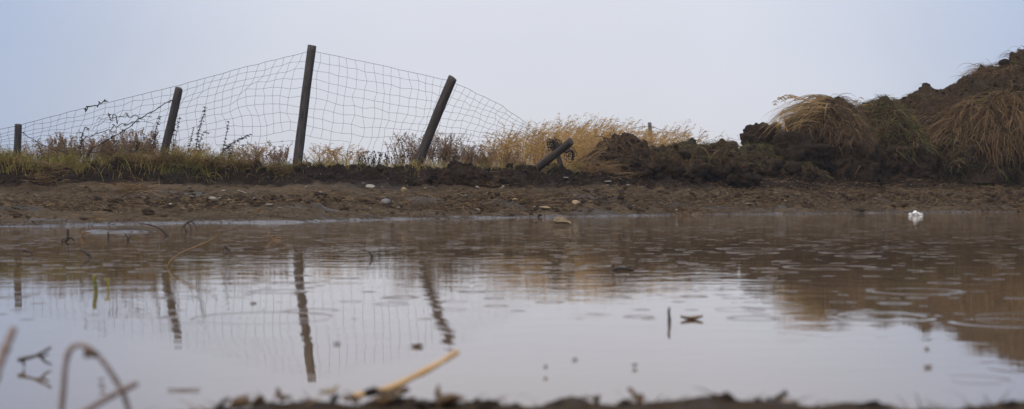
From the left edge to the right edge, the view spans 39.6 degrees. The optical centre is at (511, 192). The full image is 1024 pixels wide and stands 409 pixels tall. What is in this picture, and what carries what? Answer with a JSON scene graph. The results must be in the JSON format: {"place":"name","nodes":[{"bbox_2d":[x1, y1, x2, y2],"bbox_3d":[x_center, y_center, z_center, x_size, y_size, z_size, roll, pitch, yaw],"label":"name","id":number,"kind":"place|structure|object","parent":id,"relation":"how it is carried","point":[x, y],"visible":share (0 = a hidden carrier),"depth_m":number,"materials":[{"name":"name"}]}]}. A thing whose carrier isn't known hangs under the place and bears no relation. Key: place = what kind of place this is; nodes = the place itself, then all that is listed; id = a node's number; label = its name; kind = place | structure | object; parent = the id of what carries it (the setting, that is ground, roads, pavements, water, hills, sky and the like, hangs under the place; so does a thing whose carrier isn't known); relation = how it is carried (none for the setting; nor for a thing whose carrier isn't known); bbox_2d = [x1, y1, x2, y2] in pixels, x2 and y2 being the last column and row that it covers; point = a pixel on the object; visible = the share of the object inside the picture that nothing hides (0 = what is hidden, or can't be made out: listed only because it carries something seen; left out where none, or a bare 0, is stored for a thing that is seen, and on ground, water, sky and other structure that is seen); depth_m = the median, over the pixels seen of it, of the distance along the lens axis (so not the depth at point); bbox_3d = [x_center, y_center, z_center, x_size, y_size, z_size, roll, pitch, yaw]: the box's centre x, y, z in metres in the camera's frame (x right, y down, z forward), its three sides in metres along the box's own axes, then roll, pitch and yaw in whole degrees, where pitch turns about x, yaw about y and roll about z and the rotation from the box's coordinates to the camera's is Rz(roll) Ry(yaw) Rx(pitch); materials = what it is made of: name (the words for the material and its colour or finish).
{"place":"outdoors","nodes":[
{"label":"outdoors","id":0,"kind":"place"},
{"bbox_2d":[0,137,591,183],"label":"grass","id":1,"kind":"structure","parent":0,"point":[71,157],"depth_m":15.68,"materials":[{"name":"plant"}]},
{"bbox_2d":[0,212,1023,408],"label":"water","id":2,"kind":"structure","parent":0,"point":[838,308],"depth_m":3.03,"materials":[{"name":"liquid"}]},
{"bbox_2d":[17,346,51,366],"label":"dark sprig","id":3,"kind":"object","parent":2,"relation":"on","point":[24,359],"visible":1,"depth_m":2.02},
{"bbox_2d":[61,229,74,241],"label":"twig","id":4,"kind":"object","parent":2,"relation":"on","point":[67,238],"visible":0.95,"depth_m":7.16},
{"bbox_2d":[80,249,93,257],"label":"twig","id":5,"kind":"object","parent":2,"relation":"on","point":[88,254],"visible":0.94,"depth_m":5.37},
{"bbox_2d":[92,275,97,291],"bbox_3d":[-1.044,0.229,3.566,0.014,0.044,0.012,0,0,22],"label":"grass sprout","id":6,"kind":"object","parent":2,"relation":"in","point":[95,285],"depth_m":3.56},
{"bbox_2d":[140,223,167,235],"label":"twig","id":7,"kind":"object","parent":2,"relation":"on","point":[163,231],"visible":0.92,"depth_m":8.13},
{"bbox_2d":[168,388,199,389],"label":"floating leaf","id":8,"kind":"object","parent":2,"relation":"on","point":[184,389],"visible":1,"depth_m":1.79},
{"bbox_2d":[181,217,199,231],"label":"twig","id":9,"kind":"object","parent":2,"relation":"on","point":[187,222],"visible":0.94,"depth_m":8.89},
{"bbox_2d":[167,236,217,266],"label":"reed stalk","id":10,"kind":"object","parent":2,"relation":"in","point":[170,261],"visible":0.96,"depth_m":4.73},
{"bbox_2d":[265,229,281,239],"bbox_3d":[-1.252,0.225,7.492,0.101,0.066,0.012,0,0,0],"label":"grass sprout","id":11,"kind":"object","parent":2,"relation":"on","point":[270,236],"depth_m":7.49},
{"bbox_2d":[351,349,459,398],"bbox_3d":[-0.125,0.216,1.688,0.137,0.053,0.014,0,0,-26],"label":"straw","id":12,"kind":"object","parent":2,"relation":"on","point":[422,372],"visible":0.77,"depth_m":1.69,"materials":[{"name":"beige plant"}]},
{"bbox_2d":[552,217,570,223],"bbox_3d":[0.370,0.216,10.570,0.150,0.048,0.085,7,30,-9],"label":"stone","id":13,"kind":"object","parent":2,"relation":"on","point":[559,220],"visible":1,"depth_m":10.59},
{"bbox_2d":[610,264,633,270],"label":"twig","id":14,"kind":"object","parent":2,"relation":"on","point":[619,268],"visible":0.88,"depth_m":4.53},
{"bbox_2d":[667,307,670,322],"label":"twig","id":15,"kind":"object","parent":2,"relation":"on","point":[669,317],"visible":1,"depth_m":2.72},
{"bbox_2d":[669,204,711,214],"bbox_3d":[2.024,0.176,16.060,0.603,0.194,0.945,0,0,0],"label":"straw pile","id":16,"kind":"object","parent":2,"relation":"in","point":[703,213],"visible":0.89,"depth_m":16.07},
{"bbox_2d":[680,315,702,319],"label":"floating leaf","id":17,"kind":"object","parent":2,"relation":"on","point":[691,317],"visible":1,"depth_m":2.79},
{"bbox_2d":[908,210,922,215],"bbox_3d":[4.354,0.229,15.335,0.158,0.069,0.149,0,0,28],"label":"plastic scrap","id":18,"kind":"object","parent":2,"relation":"on","point":[915,213],"visible":0.96,"depth_m":15.30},
{"bbox_2d":[0,158,1023,408],"bbox_3d":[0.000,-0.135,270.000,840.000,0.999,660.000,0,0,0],"label":"ground","id":19,"kind":"structure","parent":0,"point":[350,186],"depth_m":15.02,"materials":[{"name":"soil"}]},
{"bbox_2d":[0,326,16,377],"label":"dry stalk","id":20,"kind":"object","parent":19,"relation":"on","point":[5,348],"visible":1,"depth_m":1.27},
{"bbox_2d":[2,140,47,161],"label":"grass tuft","id":21,"kind":"object","parent":19,"relation":"on","point":[28,148],"visible":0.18,"depth_m":16.32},
{"bbox_2d":[33,135,67,160],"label":"weed bush","id":22,"kind":"object","parent":19,"relation":"on","point":[51,146],"visible":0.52,"depth_m":15.61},
{"bbox_2d":[14,155,86,187],"bbox_3d":[-4.744,-0.200,14.486,0.808,0.349,1.226,0,0,0],"label":"straw pile","id":23,"kind":"object","parent":19,"relation":"on","point":[43,178],"visible":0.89,"depth_m":14.51,"materials":[{"name":"plant"}]},
{"bbox_2d":[21,138,97,160],"bbox_3d":[-5.234,-0.444,16.401,1.060,0.402,0.700,0,0,0],"label":"grass tuft","id":24,"kind":"object","parent":19,"relation":"on","point":[52,141],"visible":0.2,"depth_m":16.40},
{"bbox_2d":[49,131,84,160],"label":"weed bush","id":25,"kind":"object","parent":19,"relation":"on","point":[69,142],"visible":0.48,"depth_m":15.78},
{"bbox_2d":[79,127,89,156],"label":"seedy weed","id":26,"kind":"object","parent":19,"relation":"on","point":[82,138],"visible":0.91,"depth_m":15.60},
{"bbox_2d":[56,139,130,160],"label":"grass tuft","id":27,"kind":"object","parent":19,"relation":"on","point":[87,149],"visible":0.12,"depth_m":16.34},
{"bbox_2d":[59,342,130,408],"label":"bent stalk","id":28,"kind":"object","parent":19,"relation":"on","point":[102,361],"visible":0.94,"depth_m":1.35,"materials":[{"name":"plant"}]},
{"bbox_2d":[84,347,98,358],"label":"dead leaf","id":29,"kind":"object","parent":28,"relation":"on","point":[88,352],"visible":1,"depth_m":1.33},
{"bbox_2d":[81,130,126,160],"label":"weed bush","id":30,"kind":"object","parent":19,"relation":"on","point":[101,152],"visible":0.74,"depth_m":15.83,"materials":[{"name":"plant"}]},
{"bbox_2d":[77,139,143,159],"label":"grass tuft","id":31,"kind":"object","parent":19,"relation":"on","point":[105,146],"visible":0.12,"depth_m":16.21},
{"bbox_2d":[84,381,138,408],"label":"broken stick","id":32,"kind":"object","parent":19,"relation":"on","point":[110,396],"visible":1,"depth_m":1.33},
{"bbox_2d":[99,127,145,159],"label":"weed bush","id":33,"kind":"object","parent":19,"relation":"on","point":[123,142],"visible":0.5,"depth_m":16.07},
{"bbox_2d":[95,136,177,157],"bbox_3d":[-4.330,-0.455,16.390,1.002,0.379,0.854,0,0,0],"label":"grass tuft","id":34,"kind":"object","parent":19,"relation":"on","point":[138,147],"visible":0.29,"depth_m":16.26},
{"bbox_2d":[100,179,175,194],"bbox_3d":[-3.671,-0.041,14.018,0.733,0.179,1.080,0,0,9],"label":"straw pile","id":35,"kind":"object","parent":19,"relation":"on","point":[138,186],"visible":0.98,"depth_m":13.96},
{"bbox_2d":[123,127,159,156],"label":"weed bush","id":36,"kind":"object","parent":19,"relation":"on","point":[148,143],"visible":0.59,"depth_m":16.28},
{"bbox_2d":[152,116,160,156],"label":"seedy weed","id":37,"kind":"object","parent":19,"relation":"on","point":[154,142],"visible":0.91,"depth_m":16.10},
{"bbox_2d":[125,139,203,154],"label":"grass tuft","id":38,"kind":"object","parent":19,"relation":"on","point":[171,147],"visible":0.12,"depth_m":16.59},
{"bbox_2d":[0,146,328,177],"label":"flattened grass","id":39,"kind":"structure","parent":19,"relation":"on","point":[247,166],"depth_m":15.73,"materials":[{"name":"plant"}]},
{"bbox_2d":[172,117,180,150],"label":"seedy weed","id":40,"kind":"object","parent":19,"relation":"on","point":[179,118],"visible":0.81,"depth_m":16.40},
{"bbox_2d":[171,141,209,159],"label":"weed bush","id":41,"kind":"object","parent":19,"relation":"on","point":[191,148],"visible":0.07,"depth_m":16.91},
{"bbox_2d":[195,107,205,148],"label":"seedy weed","id":42,"kind":"object","parent":19,"relation":"on","point":[199,127],"visible":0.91,"depth_m":16.50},
{"bbox_2d":[213,397,230,408],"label":"dry stalk","id":43,"kind":"object","parent":19,"relation":"on","point":[221,404],"visible":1,"depth_m":1.45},
{"bbox_2d":[197,143,258,161],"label":"grass tuft","id":44,"kind":"object","parent":19,"relation":"on","point":[227,151],"visible":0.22,"depth_m":16.80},
{"bbox_2d":[221,134,251,154],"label":"seedy weed","id":45,"kind":"object","parent":19,"relation":"on","point":[234,141],"visible":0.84,"depth_m":16.60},
{"bbox_2d":[229,396,250,408],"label":"dead leaf","id":46,"kind":"object","parent":19,"relation":"on","point":[239,401],"visible":1,"depth_m":1.56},
{"bbox_2d":[217,144,270,163],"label":"grass tuft","id":47,"kind":"object","parent":19,"relation":"on","point":[245,153],"visible":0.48,"depth_m":17.01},
{"bbox_2d":[231,141,271,161],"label":"weed bush","id":48,"kind":"object","parent":19,"relation":"on","point":[256,148],"visible":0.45,"depth_m":17.29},
{"bbox_2d":[236,143,267,158],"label":"grass tuft","id":49,"kind":"object","parent":19,"relation":"on","point":[252,147],"visible":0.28,"depth_m":17.63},
{"bbox_2d":[250,395,265,404],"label":"dead leaf","id":50,"kind":"object","parent":19,"relation":"on","point":[255,401],"visible":0.63,"depth_m":1.57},
{"bbox_2d":[258,140,292,163],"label":"weed bush","id":51,"kind":"object","parent":19,"relation":"on","point":[278,157],"visible":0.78,"depth_m":17.56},
{"bbox_2d":[0,45,551,165],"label":"wire fence","id":52,"kind":"object","parent":19,"relation":"on","point":[437,114],"visible":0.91,"depth_m":16.95,"materials":[{"name":"grey metal"}]},
{"bbox_2d":[276,387,291,401],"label":"dead leaf","id":53,"kind":"object","parent":19,"relation":"on","point":[280,396],"visible":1,"depth_m":1.55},
{"bbox_2d":[303,142,342,163],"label":"grass tuft","id":54,"kind":"object","parent":19,"relation":"on","point":[322,153],"visible":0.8,"depth_m":17.70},
{"bbox_2d":[319,385,338,394],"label":"dead leaf","id":55,"kind":"object","parent":19,"relation":"on","point":[329,391],"visible":1,"depth_m":1.55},
{"bbox_2d":[330,394,339,402],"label":"dead leaf","id":56,"kind":"object","parent":19,"relation":"on","point":[333,399],"visible":1,"depth_m":1.56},
{"bbox_2d":[295,192,376,206],"bbox_3d":[-1.752,0.072,13.938,0.945,0.162,0.964,0,0,0],"label":"straw pile","id":57,"kind":"object","parent":19,"relation":"on","point":[340,197],"visible":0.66,"depth_m":13.81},
{"bbox_2d":[318,143,368,164],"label":"grass tuft","id":58,"kind":"object","parent":19,"relation":"on","point":[347,153],"visible":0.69,"depth_m":17.88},
{"bbox_2d":[342,395,350,400],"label":"dead leaf","id":59,"kind":"object","parent":19,"relation":"on","point":[346,397],"visible":0.81,"depth_m":1.58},
{"bbox_2d":[338,149,371,163],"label":"grass tuft","id":60,"kind":"object","parent":19,"relation":"on","point":[356,157],"visible":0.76,"depth_m":17.89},
{"bbox_2d":[350,395,359,405],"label":"dead leaf","id":61,"kind":"object","parent":19,"relation":"on","point":[354,400],"visible":1,"depth_m":1.55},
{"bbox_2d":[363,387,377,395],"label":"dead leaf","id":62,"kind":"object","parent":19,"relation":"on","point":[367,390],"visible":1,"depth_m":1.54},
{"bbox_2d":[366,386,376,397],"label":"dead leaf","id":63,"kind":"object","parent":19,"relation":"on","point":[372,392],"visible":1,"depth_m":1.54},
{"bbox_2d":[357,150,398,164],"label":"shrub","id":64,"kind":"object","parent":19,"relation":"on","point":[374,161],"visible":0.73,"depth_m":17.86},
{"bbox_2d":[377,389,387,396],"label":"dead leaf","id":65,"kind":"object","parent":19,"relation":"on","point":[382,392],"visible":1,"depth_m":1.55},
{"bbox_2d":[378,398,392,404],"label":"dead leaf","id":66,"kind":"object","parent":19,"relation":"on","point":[386,401],"visible":1,"depth_m":1.52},
{"bbox_2d":[381,198,390,204],"bbox_3d":[-1.250,0.099,14.137,0.095,0.077,0.122,4,-2,-35],"label":"stone","id":67,"kind":"object","parent":19,"relation":"on","point":[386,201],"visible":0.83,"depth_m":14.09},
{"bbox_2d":[376,390,401,400],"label":"dead leaf","id":68,"kind":"object","parent":19,"relation":"on","point":[399,393],"visible":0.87,"depth_m":1.54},
{"bbox_2d":[384,154,409,165],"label":"weed bush","id":69,"kind":"object","parent":19,"relation":"on","point":[403,155],"visible":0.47,"depth_m":17.89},
{"bbox_2d":[384,132,438,164],"bbox_3d":[-1.273,-0.505,18.104,0.718,0.543,0.472,0,0,0],"label":"weed bush","id":70,"kind":"object","parent":19,"relation":"on","point":[410,150],"visible":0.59,"depth_m":18.06,"materials":[{"name":"plant"}]},
{"bbox_2d":[409,399,428,407],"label":"dead leaf","id":71,"kind":"object","parent":19,"relation":"on","point":[419,403],"visible":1,"depth_m":1.52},
{"bbox_2d":[436,384,440,395],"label":"dead leaf","id":72,"kind":"object","parent":19,"relation":"on","point":[438,392],"visible":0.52,"depth_m":1.56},
{"bbox_2d":[425,130,470,166],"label":"weed bush","id":73,"kind":"object","parent":19,"relation":"on","point":[447,147],"visible":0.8,"depth_m":18.04,"materials":[{"name":"plant"}]},
{"bbox_2d":[438,393,462,405],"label":"dead leaf","id":74,"kind":"object","parent":19,"relation":"on","point":[450,398],"visible":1,"depth_m":1.54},
{"bbox_2d":[427,144,482,163],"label":"grass tuft","id":75,"kind":"object","parent":19,"relation":"on","point":[455,149],"visible":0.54,"depth_m":18.02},
{"bbox_2d":[446,141,480,163],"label":"shrub","id":76,"kind":"object","parent":19,"relation":"on","point":[470,157],"visible":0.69,"depth_m":18.14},
{"bbox_2d":[412,160,515,187],"bbox_3d":[-0.574,-0.189,16.476,1.234,0.378,0.763,0,0,0],"label":"earth heap","id":77,"kind":"object","parent":19,"relation":"on","point":[470,173],"visible":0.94,"depth_m":16.28,"materials":[{"name":"soil"}]},
{"bbox_2d":[423,194,519,215],"bbox_3d":[-0.441,0.132,14.392,1.050,0.235,1.008,0,0,0],"label":"straw pile","id":78,"kind":"object","parent":19,"relation":"on","point":[465,203],"visible":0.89,"depth_m":14.40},
{"bbox_2d":[462,149,498,166],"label":"shrub","id":79,"kind":"object","parent":19,"relation":"on","point":[481,161],"visible":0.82,"depth_m":17.95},
{"bbox_2d":[449,139,511,163],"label":"grass tuft","id":80,"kind":"object","parent":19,"relation":"on","point":[481,145],"visible":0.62,"depth_m":18.26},
{"bbox_2d":[441,170,521,187],"bbox_3d":[-0.401,-0.130,16.538,1.068,0.276,1.192,0,0,12],"label":"straw pile","id":81,"kind":"object","parent":19,"relation":"on","point":[493,185],"visible":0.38,"depth_m":16.22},
{"bbox_2d":[468,140,502,166],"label":"grass tuft","id":82,"kind":"object","parent":19,"relation":"on","point":[490,150],"visible":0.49,"depth_m":18.27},
{"bbox_2d":[481,122,526,165],"bbox_3d":[-0.147,-0.593,18.366,0.684,0.642,0.566,0,0,-15],"label":"grass tuft","id":83,"kind":"object","parent":19,"relation":"on","point":[505,144],"visible":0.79,"depth_m":18.28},
{"bbox_2d":[0,156,1015,185],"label":"soil crumbs","id":84,"kind":"object","parent":19,"relation":"on","point":[382,168],"visible":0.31,"depth_m":16.32,"materials":[{"name":"soil"}]},
{"bbox_2d":[493,150,528,166],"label":"shrub","id":85,"kind":"object","parent":19,"relation":"on","point":[505,160],"visible":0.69,"depth_m":17.95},
{"bbox_2d":[476,133,546,165],"bbox_3d":[0.058,-0.525,18.508,0.780,0.538,0.795,0,0,-29],"label":"grass tuft","id":86,"kind":"object","parent":19,"relation":"on","point":[521,148],"visible":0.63,"depth_m":18.52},
{"bbox_2d":[0,163,1023,222],"bbox_3d":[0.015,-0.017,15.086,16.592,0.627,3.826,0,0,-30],"label":"straw litter","id":87,"kind":"object","parent":19,"relation":"on","point":[311,193],"visible":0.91,"depth_m":15.15,"materials":[{"name":"plant"}]},
{"bbox_2d":[0,176,1023,217],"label":"mud clods","id":88,"kind":"object","parent":19,"relation":"on","point":[147,211],"visible":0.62,"depth_m":15.46,"materials":[{"name":"soil"}]},
{"bbox_2d":[0,194,1023,226],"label":"shore litter","id":89,"kind":"object","parent":19,"relation":"on","point":[458,211],"visible":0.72,"depth_m":13.67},
{"bbox_2d":[2,169,1023,221],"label":"mud crumbs","id":90,"kind":"object","parent":19,"relation":"on","point":[969,198],"visible":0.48,"depth_m":16.38,"materials":[{"name":"soil"}]},
{"bbox_2d":[500,190,558,210],"bbox_3d":[0.167,0.088,15.069,0.904,0.242,1.045,0,0,-25],"label":"straw pile","id":91,"kind":"object","parent":19,"relation":"on","point":[527,198],"visible":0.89,"depth_m":15.08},
{"bbox_2d":[519,132,574,164],"bbox_3d":[0.411,-0.523,18.509,0.782,0.545,0.653,0,0,25],"label":"grass tuft","id":92,"kind":"object","parent":19,"relation":"on","point":[542,149],"visible":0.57,"depth_m":18.51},
{"bbox_2d":[534,138,573,170],"bbox_3d":[0.455,-0.415,17.199,0.721,0.114,0.103,-39,-19,25],"label":"broken fence post","id":93,"kind":"object","parent":19,"relation":"on","point":[568,143],"visible":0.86,"depth_m":17.12,"materials":[{"name":"grey wood"}]},
{"bbox_2d":[547,137,576,162],"bbox_3d":[0.605,-0.513,17.216,0.376,0.313,0.254,0,0,0],"label":"wire tangle","id":94,"kind":"object","parent":93,"relation":"attached to","point":[555,144],"visible":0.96,"depth_m":17.23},
{"bbox_2d":[554,140,563,165],"bbox_3d":[0.590,-0.404,17.549,0.081,0.506,0.060,-15,0,0],"label":"wooden stake","id":95,"kind":"object","parent":19,"relation":"on","point":[559,160],"visible":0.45,"depth_m":17.53,"materials":[{"name":"grey wood"}]},
{"bbox_2d":[150,382,1023,408],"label":"plant litter","id":96,"kind":"object","parent":19,"relation":"on","point":[536,405],"visible":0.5,"depth_m":1.56,"materials":[{"name":"plant"}]},
{"bbox_2d":[391,387,410,396],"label":"dead leaf","id":97,"kind":"object","parent":96,"relation":"on","point":[398,389],"visible":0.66,"depth_m":1.57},
{"bbox_2d":[477,113,709,168],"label":"golden grass","id":98,"kind":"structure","parent":19,"relation":"on","point":[584,138],"depth_m":19.93,"materials":[{"name":"plant"}]},
{"bbox_2d":[592,395,600,403],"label":"dry stalk","id":99,"kind":"object","parent":19,"relation":"on","point":[597,398],"visible":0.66,"depth_m":1.60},
{"bbox_2d":[198,390,1009,408],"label":"straw litter","id":100,"kind":"object","parent":19,"relation":"on","point":[708,394],"visible":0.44,"depth_m":1.55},
{"bbox_2d":[570,159,649,181],"bbox_3d":[1.074,-0.260,17.614,1.418,0.355,1.184,0,0,0],"label":"straw pile","id":101,"kind":"object","parent":19,"relation":"on","point":[604,169],"visible":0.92,"depth_m":17.46,"materials":[{"name":"plant"}]},
{"bbox_2d":[221,391,1019,408],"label":"soil crumbs","id":102,"kind":"object","parent":19,"relation":"on","point":[1009,404],"visible":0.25,"depth_m":1.55,"materials":[{"name":"soil"}]},
{"bbox_2d":[627,387,643,403],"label":"dry stalk","id":103,"kind":"object","parent":19,"relation":"on","point":[639,398],"visible":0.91,"depth_m":1.58,"materials":[{"name":"brown plant"}]},
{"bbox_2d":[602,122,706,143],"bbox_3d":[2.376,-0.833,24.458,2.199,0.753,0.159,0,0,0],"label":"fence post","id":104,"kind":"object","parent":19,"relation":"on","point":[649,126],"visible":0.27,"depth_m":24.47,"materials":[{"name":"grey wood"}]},
{"bbox_2d":[564,132,761,187],"bbox_3d":[1.831,-0.251,18.186,2.743,1.050,1.531,0,0,0],"label":"earth heap","id":105,"kind":"object","parent":19,"relation":"on","point":[721,160],"visible":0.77,"depth_m":17.85,"materials":[{"name":"soil"}]},
{"bbox_2d":[766,390,787,400],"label":"dry stalk","id":106,"kind":"object","parent":19,"relation":"on","point":[777,397],"visible":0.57,"depth_m":1.60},
{"bbox_2d":[738,140,833,184],"bbox_3d":[3.515,-0.280,19.252,1.849,0.878,1.442,0,0,0],"label":"earth heap","id":107,"kind":"object","parent":19,"relation":"on","point":[764,160],"visible":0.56,"depth_m":18.73,"materials":[{"name":"soil"}]},
{"bbox_2d":[771,131,831,169],"bbox_3d":[3.828,-0.528,19.073,0.894,0.603,0.560,0,0,0],"label":"soil clod","id":108,"kind":"object","parent":107,"relation":"on","point":[796,146],"visible":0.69,"depth_m":18.94,"materials":[{"name":"soil"}]},
{"bbox_2d":[759,93,885,185],"bbox_3d":[4.328,-0.651,19.769,1.885,1.490,1.972,0,0,0],"label":"tussock","id":109,"kind":"object","parent":19,"relation":"on","point":[839,125],"visible":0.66,"depth_m":19.31,"materials":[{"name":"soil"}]},
{"bbox_2d":[739,122,781,145],"bbox_3d":[3.523,-0.734,20.197,0.585,0.544,0.446,0,0,29],"label":"soil clod","id":110,"kind":"object","parent":109,"relation":"on","point":[751,134],"visible":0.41,"depth_m":20.11,"materials":[{"name":"soil"}]},
{"bbox_2d":[772,94,820,106],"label":"reed","id":111,"kind":"object","parent":109,"relation":"on","point":[789,96],"visible":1,"depth_m":19.63,"materials":[{"name":"yellow plant"}]},
{"bbox_2d":[856,94,946,184],"bbox_3d":[5.325,-0.745,20.369,1.727,1.354,1.838,0,0,0],"label":"tussock","id":112,"kind":"object","parent":19,"relation":"on","point":[908,150],"visible":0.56,"depth_m":19.74,"materials":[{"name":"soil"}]},
{"bbox_2d":[893,46,1023,184],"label":"earth mound","id":113,"kind":"object","parent":19,"relation":"on","point":[1003,75],"visible":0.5,"depth_m":20.69,"materials":[{"name":"soil"}]},
{"bbox_2d":[919,88,1023,185],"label":"grass tussock","id":114,"kind":"object","parent":113,"relation":"on","point":[966,166],"depth_m":19.89,"materials":[{"name":"plant"}]},
{"bbox_2d":[0,0,1023,166],"label":"sky","id":115,"kind":"structure","parent":0,"point":[720,66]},
{"bbox_2d":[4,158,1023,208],"bbox_3d":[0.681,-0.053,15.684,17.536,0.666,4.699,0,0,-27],"label":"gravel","id":116,"kind":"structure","parent":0,"point":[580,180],"depth_m":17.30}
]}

